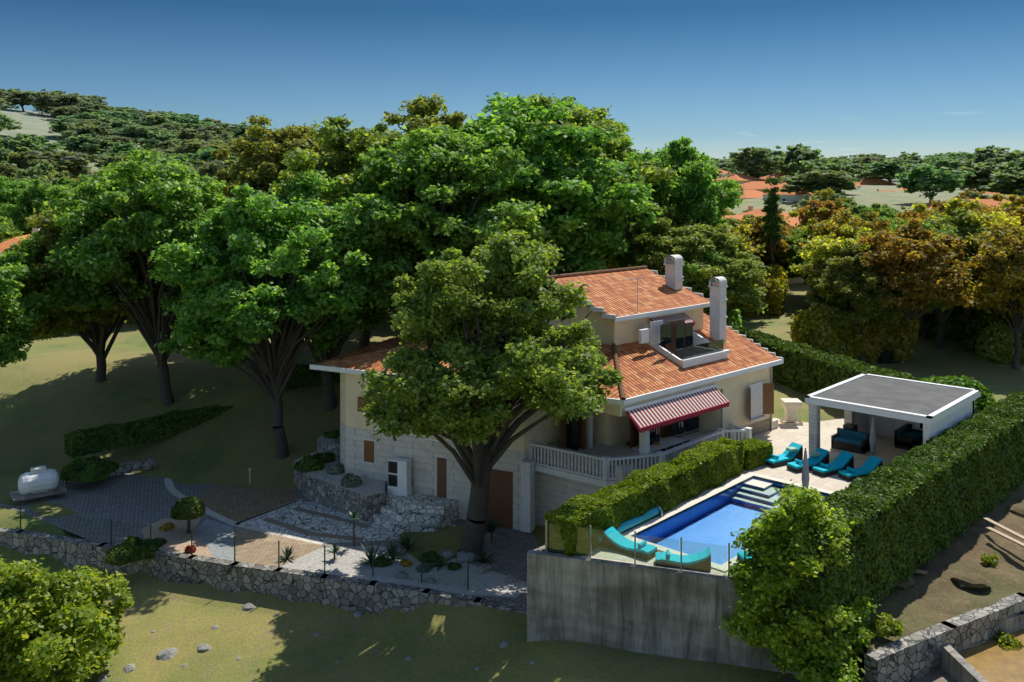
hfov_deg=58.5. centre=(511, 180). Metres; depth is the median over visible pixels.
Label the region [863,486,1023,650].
plot earth
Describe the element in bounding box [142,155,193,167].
tree
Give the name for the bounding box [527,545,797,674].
terrace retaining wall
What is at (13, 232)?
tree wood
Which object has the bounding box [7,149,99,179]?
tree
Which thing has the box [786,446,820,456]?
lounger cushions
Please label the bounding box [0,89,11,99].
tree
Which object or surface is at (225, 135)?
tree
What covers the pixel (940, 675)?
plot gravel
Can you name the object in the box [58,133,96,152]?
tree
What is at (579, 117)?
oak tree
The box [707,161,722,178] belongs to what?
tree
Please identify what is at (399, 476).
heat pump
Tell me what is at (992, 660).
plot foundation
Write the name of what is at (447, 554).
rockery stone
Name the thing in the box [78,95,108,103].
tree
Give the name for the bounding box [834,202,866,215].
tree wood
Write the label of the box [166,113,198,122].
tree
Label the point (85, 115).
tree
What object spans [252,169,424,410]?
oak tree
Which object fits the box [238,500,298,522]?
drain channel
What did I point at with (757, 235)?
tree wood
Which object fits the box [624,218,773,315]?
tree
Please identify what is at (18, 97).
tree
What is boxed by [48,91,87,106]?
tree
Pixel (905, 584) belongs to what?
earth heap
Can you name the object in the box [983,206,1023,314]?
copper tree
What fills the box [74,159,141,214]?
tree wood
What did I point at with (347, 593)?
stone wall
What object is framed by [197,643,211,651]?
lawn rock
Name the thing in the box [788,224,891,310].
maple tree
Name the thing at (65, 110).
tree
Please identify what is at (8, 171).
tree wood
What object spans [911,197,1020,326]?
maple tree
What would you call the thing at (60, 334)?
screen shrub
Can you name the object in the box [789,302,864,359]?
understory shrub
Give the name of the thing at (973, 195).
tree wood
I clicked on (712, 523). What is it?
pool water
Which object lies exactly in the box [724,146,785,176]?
tree
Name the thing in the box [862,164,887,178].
tree
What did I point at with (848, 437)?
pool house sofas
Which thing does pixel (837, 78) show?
sky
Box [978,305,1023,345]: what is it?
understory shrub
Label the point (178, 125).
tree
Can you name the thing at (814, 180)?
tree
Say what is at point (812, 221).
tree wood
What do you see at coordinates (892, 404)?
pool house
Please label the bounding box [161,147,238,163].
tree
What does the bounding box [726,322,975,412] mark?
hedge
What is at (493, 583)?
gravel bed
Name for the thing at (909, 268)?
maple tree
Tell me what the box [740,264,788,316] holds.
tree
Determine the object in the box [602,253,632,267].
tree wood
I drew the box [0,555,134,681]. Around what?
tree
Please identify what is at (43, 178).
tree wood
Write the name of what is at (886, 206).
tree wood
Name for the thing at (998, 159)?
tree
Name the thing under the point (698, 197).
oak tree
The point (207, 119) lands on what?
tree
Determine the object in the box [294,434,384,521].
rock garden wall
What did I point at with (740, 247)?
tree wood
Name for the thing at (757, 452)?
pool hedge
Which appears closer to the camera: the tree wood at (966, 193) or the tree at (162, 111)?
the tree wood at (966, 193)
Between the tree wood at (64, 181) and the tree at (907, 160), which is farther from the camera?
the tree at (907, 160)
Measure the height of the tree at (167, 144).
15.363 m
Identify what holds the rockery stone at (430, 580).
on the gravel bed at (493, 583)
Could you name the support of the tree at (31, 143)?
on the ground
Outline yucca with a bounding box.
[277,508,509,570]
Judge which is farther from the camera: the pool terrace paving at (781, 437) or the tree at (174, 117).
the tree at (174, 117)
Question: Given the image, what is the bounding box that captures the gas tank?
[10,465,66,501]
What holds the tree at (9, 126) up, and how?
on the ground
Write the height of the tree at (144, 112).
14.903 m
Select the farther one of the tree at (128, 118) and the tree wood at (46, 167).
the tree at (128, 118)
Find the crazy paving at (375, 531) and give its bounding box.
[242,499,455,542]
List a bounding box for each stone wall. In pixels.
[0,527,526,614]
[864,592,1023,681]
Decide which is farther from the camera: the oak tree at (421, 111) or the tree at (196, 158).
the tree at (196, 158)
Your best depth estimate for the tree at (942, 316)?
73.58 m
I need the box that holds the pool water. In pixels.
[636,483,825,564]
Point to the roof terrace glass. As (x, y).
(702, 349)
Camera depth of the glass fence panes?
34.31 m
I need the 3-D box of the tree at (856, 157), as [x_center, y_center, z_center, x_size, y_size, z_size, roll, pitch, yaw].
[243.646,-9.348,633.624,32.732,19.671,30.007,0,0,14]
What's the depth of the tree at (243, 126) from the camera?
618.48 m
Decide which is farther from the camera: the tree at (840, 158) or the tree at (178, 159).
the tree at (840, 158)
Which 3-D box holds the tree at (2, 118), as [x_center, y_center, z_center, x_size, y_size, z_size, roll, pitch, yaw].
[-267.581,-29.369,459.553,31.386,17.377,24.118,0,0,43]
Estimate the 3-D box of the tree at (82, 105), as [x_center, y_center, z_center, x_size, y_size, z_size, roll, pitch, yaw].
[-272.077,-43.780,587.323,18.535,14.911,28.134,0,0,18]
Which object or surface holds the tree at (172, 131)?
on the ground
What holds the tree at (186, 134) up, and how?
on the ground
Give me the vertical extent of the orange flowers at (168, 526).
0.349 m
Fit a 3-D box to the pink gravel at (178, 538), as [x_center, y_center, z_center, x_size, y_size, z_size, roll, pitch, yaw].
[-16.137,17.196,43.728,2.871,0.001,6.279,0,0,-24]
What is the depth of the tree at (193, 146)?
320.01 m
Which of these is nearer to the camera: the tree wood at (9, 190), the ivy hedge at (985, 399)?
the ivy hedge at (985, 399)
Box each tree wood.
[0,163,36,181]
[0,176,32,215]
[0,178,76,235]
[0,216,22,242]
[15,160,57,178]
[18,176,47,185]
[20,206,101,243]
[25,168,69,185]
[56,175,90,187]
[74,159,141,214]
[193,158,236,181]
[597,256,617,269]
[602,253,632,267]
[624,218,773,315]
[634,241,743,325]
[715,209,765,261]
[721,214,774,254]
[733,212,796,270]
[735,244,759,266]
[764,225,822,280]
[784,207,837,244]
[790,194,822,211]
[798,232,820,275]
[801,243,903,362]
[812,187,834,201]
[826,191,856,205]
[828,198,850,211]
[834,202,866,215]
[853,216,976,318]
[855,203,905,223]
[870,204,902,214]
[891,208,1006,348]
[913,196,968,210]
[958,189,979,197]
[968,191,991,198]
[972,200,1023,227]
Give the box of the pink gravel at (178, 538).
[141,518,211,556]
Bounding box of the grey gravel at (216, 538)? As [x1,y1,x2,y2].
[195,519,233,560]
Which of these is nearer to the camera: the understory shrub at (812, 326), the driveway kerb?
the driveway kerb
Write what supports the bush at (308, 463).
on the rock garden wall at (366, 498)
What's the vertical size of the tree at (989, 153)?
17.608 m
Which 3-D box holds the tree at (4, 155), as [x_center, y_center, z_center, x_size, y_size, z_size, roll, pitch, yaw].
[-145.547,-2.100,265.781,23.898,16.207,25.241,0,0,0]
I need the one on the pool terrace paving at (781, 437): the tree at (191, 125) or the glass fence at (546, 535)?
the glass fence at (546, 535)
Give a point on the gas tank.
(39, 481)
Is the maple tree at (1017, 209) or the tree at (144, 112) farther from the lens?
the tree at (144, 112)
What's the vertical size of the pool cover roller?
0.460 m
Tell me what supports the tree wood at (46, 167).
on the ground
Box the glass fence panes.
[548,522,721,574]
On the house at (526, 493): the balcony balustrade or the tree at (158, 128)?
the balcony balustrade
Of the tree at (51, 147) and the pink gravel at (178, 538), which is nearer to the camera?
the pink gravel at (178, 538)
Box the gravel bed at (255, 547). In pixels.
[235,527,322,566]
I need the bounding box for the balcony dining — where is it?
[627,436,689,460]
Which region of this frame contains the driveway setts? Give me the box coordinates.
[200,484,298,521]
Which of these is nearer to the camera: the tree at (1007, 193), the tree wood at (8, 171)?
the tree wood at (8, 171)
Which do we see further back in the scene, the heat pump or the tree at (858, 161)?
the tree at (858, 161)
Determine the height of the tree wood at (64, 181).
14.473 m
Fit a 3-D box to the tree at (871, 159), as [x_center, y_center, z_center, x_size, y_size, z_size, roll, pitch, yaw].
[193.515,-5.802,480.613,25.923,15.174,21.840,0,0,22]
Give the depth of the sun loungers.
42.72 m
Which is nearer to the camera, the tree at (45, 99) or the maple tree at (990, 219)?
the maple tree at (990, 219)
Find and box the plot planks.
[914,518,1023,574]
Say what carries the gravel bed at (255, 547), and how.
on the driveway cobbles
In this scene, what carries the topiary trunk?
on the ground
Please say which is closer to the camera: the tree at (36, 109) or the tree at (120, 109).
the tree at (120, 109)
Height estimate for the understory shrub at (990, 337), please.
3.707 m
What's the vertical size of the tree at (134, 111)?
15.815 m
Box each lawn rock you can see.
[97,674,106,681]
[124,663,135,672]
[157,647,177,660]
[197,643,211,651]
[242,603,255,609]
[353,610,362,617]
[405,656,411,660]
[499,641,507,647]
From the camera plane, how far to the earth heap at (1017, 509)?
42.20 m
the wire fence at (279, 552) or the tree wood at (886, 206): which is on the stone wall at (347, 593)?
the wire fence at (279, 552)
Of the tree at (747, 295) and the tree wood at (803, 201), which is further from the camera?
the tree wood at (803, 201)
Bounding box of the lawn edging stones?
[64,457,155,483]
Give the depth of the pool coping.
38.73 m
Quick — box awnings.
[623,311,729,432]
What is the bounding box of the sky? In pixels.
[0,0,1023,159]
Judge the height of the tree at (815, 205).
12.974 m
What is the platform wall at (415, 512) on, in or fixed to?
on the ground
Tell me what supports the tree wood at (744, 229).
on the ground
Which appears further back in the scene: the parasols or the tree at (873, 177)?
the tree at (873, 177)
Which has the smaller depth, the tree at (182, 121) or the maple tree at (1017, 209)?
the maple tree at (1017, 209)
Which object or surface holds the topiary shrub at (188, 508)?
on the pink gravel at (178, 538)
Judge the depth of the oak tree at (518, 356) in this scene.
39.57 m
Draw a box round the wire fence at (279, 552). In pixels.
[20,506,468,589]
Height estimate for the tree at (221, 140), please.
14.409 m
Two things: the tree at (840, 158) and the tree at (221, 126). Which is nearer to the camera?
the tree at (840, 158)
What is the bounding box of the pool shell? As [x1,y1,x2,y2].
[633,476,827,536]
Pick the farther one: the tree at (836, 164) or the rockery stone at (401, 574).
the tree at (836, 164)
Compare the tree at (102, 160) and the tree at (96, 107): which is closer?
the tree at (102, 160)
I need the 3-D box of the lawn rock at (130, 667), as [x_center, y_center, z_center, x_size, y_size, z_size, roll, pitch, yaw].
[-14.663,18.717,35.047,0.446,0.226,0.572,0,0,-18]
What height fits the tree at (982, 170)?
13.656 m
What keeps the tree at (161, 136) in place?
on the ground
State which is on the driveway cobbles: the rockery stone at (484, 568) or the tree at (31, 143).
the rockery stone at (484, 568)
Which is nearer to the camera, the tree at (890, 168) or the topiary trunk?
the topiary trunk
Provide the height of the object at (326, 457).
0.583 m
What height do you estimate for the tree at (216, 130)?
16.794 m
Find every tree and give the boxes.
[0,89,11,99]
[0,89,37,111]
[0,99,11,108]
[0,113,10,123]
[0,114,22,131]
[0,133,65,155]
[0,135,45,155]
[0,146,45,171]
[0,218,51,367]
[1,183,166,381]
[6,88,22,108]
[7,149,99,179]
[31,91,78,116]
[31,148,240,405]
[32,89,61,112]
[33,106,48,112]
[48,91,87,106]
[48,106,80,118]
[48,118,79,133]
[56,112,100,120]
[57,126,80,138]
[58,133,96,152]
[61,121,116,139]
[72,101,108,112]
[77,117,131,124]
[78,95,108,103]
[79,104,108,112]
[79,137,119,153]
[91,136,138,146]
[92,153,131,166]
[93,110,138,124]
[94,116,128,134]
[96,153,128,167]
[99,108,144,125]
[103,142,138,156]
[106,106,137,110]
[111,124,154,147]
[113,108,145,117]
[132,112,177,125]
[138,129,177,150]
[139,109,159,121]
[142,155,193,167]
[143,153,205,167]
[145,138,181,145]
[146,183,393,458]
[147,139,179,151]
[150,122,179,129]
[150,126,176,133]
[150,140,241,158]
[151,111,176,113]
[155,129,179,133]
[158,122,191,129]
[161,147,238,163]
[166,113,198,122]
[173,117,214,127]
[173,129,221,141]
[178,138,220,145]
[180,123,202,133]
[192,125,232,139]
[200,117,231,126]
[206,159,241,167]
[211,114,342,344]
[212,123,239,129]
[212,130,233,139]
[212,137,230,143]
[222,128,236,134]
[226,135,268,143]
[233,122,262,138]
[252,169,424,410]
[268,114,437,348]
[310,123,562,311]
[351,93,467,141]
[356,229,624,554]
[409,92,660,274]
[522,93,685,272]
[523,95,628,273]
[621,136,745,259]
[707,158,728,165]
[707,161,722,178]
[716,162,742,173]
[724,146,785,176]
[759,146,789,174]
[761,176,787,260]
[772,143,822,173]
[779,169,860,195]
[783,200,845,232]
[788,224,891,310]
[794,158,861,181]
[795,208,894,250]
[827,157,854,162]
[839,153,885,178]
[848,217,982,363]
[850,163,872,177]
[853,157,883,178]
[859,155,904,178]
[861,158,908,182]
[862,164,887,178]
[888,156,918,177]
[895,164,974,203]
[895,198,976,226]
[898,151,920,160]
[903,158,962,172]
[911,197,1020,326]
[923,151,977,161]
[954,160,1000,194]
[956,145,1022,166]
[961,221,1023,369]
[964,155,1022,165]
[974,193,1023,225]
[978,166,1023,195]
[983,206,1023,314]
[989,157,1023,182]
[991,172,1023,194]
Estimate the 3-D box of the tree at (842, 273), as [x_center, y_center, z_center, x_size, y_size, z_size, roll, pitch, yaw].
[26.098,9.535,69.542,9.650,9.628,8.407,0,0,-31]
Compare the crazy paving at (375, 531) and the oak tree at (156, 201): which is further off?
the oak tree at (156, 201)
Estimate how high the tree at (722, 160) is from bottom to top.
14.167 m
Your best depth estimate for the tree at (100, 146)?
411.37 m
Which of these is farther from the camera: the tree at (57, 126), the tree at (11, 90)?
the tree at (11, 90)
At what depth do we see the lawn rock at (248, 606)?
39.23 m
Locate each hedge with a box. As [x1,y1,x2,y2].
[63,404,233,458]
[285,364,339,388]
[544,437,743,556]
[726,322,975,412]
[742,438,772,470]
[774,390,1023,639]
[918,375,995,412]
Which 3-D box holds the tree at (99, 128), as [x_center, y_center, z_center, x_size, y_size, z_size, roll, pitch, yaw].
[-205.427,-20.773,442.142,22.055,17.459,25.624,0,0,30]
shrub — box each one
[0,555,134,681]
[29,318,113,337]
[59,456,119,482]
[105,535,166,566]
[170,496,205,519]
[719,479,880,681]
[726,309,741,326]
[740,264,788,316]
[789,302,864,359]
[848,307,920,364]
[918,303,985,337]
[962,314,1023,363]
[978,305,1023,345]
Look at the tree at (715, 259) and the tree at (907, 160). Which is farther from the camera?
the tree at (907, 160)
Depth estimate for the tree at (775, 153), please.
448.37 m
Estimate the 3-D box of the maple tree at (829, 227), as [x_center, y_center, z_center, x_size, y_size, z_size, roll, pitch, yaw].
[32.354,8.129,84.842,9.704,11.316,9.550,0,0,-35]
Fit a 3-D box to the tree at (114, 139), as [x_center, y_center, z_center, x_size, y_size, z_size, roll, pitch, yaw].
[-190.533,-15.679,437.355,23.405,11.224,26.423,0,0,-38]
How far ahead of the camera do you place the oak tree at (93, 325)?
61.62 m
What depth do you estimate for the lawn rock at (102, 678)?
34.35 m
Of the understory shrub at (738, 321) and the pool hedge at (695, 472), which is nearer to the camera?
the pool hedge at (695, 472)
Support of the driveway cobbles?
on the ground
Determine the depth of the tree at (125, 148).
361.28 m
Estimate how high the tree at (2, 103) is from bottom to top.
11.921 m
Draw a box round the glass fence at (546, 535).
[545,520,729,576]
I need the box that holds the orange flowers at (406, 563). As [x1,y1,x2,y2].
[400,559,412,566]
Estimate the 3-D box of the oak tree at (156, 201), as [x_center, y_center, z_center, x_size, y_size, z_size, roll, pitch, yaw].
[-24.372,7.324,62.096,15.463,18.878,16.613,0,0,18]
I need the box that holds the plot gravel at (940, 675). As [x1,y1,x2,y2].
[790,668,955,681]
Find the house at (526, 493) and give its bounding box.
[310,254,783,532]
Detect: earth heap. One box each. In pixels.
[895,577,914,589]
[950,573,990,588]
[1006,503,1023,517]
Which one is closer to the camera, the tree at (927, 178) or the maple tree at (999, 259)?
the maple tree at (999, 259)
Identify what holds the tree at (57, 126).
on the ground
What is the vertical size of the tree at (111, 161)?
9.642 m
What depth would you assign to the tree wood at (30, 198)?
104.28 m
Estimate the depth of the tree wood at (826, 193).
238.03 m
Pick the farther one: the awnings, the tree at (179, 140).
the tree at (179, 140)
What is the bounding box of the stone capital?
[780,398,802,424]
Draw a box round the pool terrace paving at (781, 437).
[543,418,922,575]
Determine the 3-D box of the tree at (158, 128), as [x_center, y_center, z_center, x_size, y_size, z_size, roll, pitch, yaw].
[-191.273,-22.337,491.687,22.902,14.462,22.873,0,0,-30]
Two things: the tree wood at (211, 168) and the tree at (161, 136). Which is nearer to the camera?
the tree wood at (211, 168)
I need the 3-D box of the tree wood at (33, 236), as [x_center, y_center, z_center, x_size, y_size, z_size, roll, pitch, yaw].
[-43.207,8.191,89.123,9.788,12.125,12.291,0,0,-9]
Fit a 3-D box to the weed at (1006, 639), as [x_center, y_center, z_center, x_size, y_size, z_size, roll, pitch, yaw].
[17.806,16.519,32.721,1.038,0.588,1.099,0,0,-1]
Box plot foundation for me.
[941,611,1023,681]
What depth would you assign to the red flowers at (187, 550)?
42.19 m
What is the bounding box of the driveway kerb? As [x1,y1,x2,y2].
[164,477,324,544]
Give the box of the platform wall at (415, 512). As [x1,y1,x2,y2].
[373,491,458,531]
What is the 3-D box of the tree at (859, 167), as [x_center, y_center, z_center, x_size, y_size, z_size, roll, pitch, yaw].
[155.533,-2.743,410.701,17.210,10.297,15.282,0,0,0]
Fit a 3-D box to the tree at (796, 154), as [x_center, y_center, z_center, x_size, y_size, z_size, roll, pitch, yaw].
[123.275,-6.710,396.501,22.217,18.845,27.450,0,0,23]
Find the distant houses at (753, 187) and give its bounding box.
[0,169,1022,283]
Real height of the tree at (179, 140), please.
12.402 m
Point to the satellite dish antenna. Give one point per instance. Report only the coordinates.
(637, 305)
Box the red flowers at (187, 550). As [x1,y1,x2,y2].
[184,545,195,553]
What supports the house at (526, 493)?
on the ground
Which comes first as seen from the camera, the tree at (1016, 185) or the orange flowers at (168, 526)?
the orange flowers at (168, 526)
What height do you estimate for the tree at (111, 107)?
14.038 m
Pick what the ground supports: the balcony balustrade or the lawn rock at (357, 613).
the lawn rock at (357, 613)
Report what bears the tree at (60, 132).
on the ground
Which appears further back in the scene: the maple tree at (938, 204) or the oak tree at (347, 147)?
the maple tree at (938, 204)
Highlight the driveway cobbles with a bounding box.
[0,471,540,605]
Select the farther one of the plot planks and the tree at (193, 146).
the tree at (193, 146)
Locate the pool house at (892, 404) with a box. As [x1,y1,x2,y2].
[805,373,979,456]
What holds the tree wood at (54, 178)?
on the ground
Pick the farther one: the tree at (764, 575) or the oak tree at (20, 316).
the oak tree at (20, 316)
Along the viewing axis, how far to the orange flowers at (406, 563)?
40.79 m
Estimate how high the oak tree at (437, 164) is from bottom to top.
19.927 m
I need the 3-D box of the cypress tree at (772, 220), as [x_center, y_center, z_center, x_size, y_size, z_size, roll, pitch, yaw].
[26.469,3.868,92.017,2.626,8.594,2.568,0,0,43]
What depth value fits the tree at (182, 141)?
406.73 m
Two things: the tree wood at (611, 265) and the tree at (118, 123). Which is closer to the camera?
the tree wood at (611, 265)
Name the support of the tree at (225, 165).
on the ground
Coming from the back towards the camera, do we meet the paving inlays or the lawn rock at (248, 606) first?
the paving inlays
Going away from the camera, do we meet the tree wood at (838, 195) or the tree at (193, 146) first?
the tree wood at (838, 195)
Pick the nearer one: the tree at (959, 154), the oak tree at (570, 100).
the oak tree at (570, 100)
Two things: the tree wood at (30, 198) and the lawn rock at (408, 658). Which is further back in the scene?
the tree wood at (30, 198)
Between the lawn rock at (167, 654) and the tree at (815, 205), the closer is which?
the lawn rock at (167, 654)
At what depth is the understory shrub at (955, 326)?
79.92 m
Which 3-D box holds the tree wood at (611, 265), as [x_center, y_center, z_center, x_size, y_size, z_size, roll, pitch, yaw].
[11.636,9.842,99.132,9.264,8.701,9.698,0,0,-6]
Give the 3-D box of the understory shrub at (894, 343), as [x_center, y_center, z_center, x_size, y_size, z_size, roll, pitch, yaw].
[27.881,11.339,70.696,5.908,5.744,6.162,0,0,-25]
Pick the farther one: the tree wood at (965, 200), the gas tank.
the tree wood at (965, 200)
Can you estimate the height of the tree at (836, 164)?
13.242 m
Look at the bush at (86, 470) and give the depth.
51.27 m
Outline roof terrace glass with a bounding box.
[683,339,723,358]
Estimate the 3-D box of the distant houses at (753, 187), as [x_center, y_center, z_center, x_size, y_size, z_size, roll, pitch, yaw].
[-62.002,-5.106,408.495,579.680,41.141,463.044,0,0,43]
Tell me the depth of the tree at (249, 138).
429.60 m
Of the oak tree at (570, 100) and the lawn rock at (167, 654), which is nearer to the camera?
the lawn rock at (167, 654)
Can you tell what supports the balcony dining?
on the house at (526, 493)
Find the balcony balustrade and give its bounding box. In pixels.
[528,422,751,481]
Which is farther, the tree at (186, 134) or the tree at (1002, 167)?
the tree at (186, 134)
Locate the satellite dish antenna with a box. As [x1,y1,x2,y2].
[624,277,649,338]
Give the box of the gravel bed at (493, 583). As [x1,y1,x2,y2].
[280,546,526,597]
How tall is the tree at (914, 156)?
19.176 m
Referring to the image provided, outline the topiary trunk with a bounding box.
[187,519,190,533]
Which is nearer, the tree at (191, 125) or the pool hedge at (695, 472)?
the pool hedge at (695, 472)
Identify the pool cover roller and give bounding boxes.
[597,506,662,546]
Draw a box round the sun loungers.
[603,442,882,570]
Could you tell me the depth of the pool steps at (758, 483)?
42.48 m
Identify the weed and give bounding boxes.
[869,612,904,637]
[979,553,999,566]
[993,629,1023,649]
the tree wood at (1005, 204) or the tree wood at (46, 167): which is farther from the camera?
the tree wood at (46, 167)
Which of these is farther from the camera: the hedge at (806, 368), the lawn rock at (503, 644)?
the hedge at (806, 368)
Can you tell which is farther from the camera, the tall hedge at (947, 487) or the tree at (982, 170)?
the tree at (982, 170)
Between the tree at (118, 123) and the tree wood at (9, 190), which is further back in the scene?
the tree at (118, 123)
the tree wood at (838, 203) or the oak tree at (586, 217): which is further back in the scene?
the tree wood at (838, 203)
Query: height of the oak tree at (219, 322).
16.817 m
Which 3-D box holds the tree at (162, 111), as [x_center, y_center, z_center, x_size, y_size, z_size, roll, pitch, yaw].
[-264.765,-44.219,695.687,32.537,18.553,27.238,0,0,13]
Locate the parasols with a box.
[731,415,875,568]
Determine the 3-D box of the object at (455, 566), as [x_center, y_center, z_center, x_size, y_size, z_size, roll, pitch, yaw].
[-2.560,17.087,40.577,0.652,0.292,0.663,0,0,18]
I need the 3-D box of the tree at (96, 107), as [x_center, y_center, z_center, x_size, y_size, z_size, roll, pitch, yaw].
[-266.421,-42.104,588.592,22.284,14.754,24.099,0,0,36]
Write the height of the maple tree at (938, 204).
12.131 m
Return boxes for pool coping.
[621,472,832,572]
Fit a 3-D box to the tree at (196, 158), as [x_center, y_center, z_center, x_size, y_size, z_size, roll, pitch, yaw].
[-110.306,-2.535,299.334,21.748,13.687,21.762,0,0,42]
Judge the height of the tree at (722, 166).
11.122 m
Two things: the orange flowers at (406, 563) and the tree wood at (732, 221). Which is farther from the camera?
the tree wood at (732, 221)
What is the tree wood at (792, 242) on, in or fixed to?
on the ground
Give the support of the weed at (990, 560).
on the plot earth
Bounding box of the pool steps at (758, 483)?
[744,479,772,487]
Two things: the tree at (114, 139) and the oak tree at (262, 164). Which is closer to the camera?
the oak tree at (262, 164)
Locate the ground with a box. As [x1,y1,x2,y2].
[0,108,1023,681]
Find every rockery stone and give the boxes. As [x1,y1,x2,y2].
[395,571,406,578]
[424,577,434,583]
[440,550,454,558]
[457,551,476,562]
[477,564,493,573]
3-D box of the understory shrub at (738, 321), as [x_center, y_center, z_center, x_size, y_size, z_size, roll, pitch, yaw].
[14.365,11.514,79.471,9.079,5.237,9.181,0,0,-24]
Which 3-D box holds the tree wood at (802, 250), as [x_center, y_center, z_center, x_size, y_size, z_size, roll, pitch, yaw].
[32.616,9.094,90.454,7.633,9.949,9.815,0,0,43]
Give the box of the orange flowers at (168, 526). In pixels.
[159,522,174,530]
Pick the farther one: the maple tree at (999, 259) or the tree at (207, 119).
the tree at (207, 119)
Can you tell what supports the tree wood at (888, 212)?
on the ground
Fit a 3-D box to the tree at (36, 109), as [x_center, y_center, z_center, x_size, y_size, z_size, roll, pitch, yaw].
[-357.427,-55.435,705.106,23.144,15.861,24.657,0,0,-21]
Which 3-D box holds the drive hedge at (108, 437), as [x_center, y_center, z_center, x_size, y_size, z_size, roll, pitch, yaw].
[-21.533,15.531,58.451,1.827,1.480,13.424,0,0,43]
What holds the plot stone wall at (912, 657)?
on the ground
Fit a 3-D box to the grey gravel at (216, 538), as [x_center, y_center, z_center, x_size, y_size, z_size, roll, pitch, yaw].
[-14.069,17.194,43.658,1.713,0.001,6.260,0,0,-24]
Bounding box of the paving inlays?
[263,507,371,540]
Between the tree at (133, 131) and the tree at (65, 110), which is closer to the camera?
the tree at (133, 131)
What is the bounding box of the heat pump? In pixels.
[387,457,411,496]
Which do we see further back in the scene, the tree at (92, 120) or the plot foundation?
the tree at (92, 120)
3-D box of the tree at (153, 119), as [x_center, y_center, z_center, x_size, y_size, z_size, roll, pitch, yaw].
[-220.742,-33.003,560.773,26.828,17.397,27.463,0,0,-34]
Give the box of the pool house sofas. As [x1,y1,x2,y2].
[831,423,922,454]
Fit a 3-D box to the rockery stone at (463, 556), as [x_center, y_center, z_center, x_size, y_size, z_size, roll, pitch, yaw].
[-2.088,17.080,41.483,0.821,0.392,1.112,0,0,43]

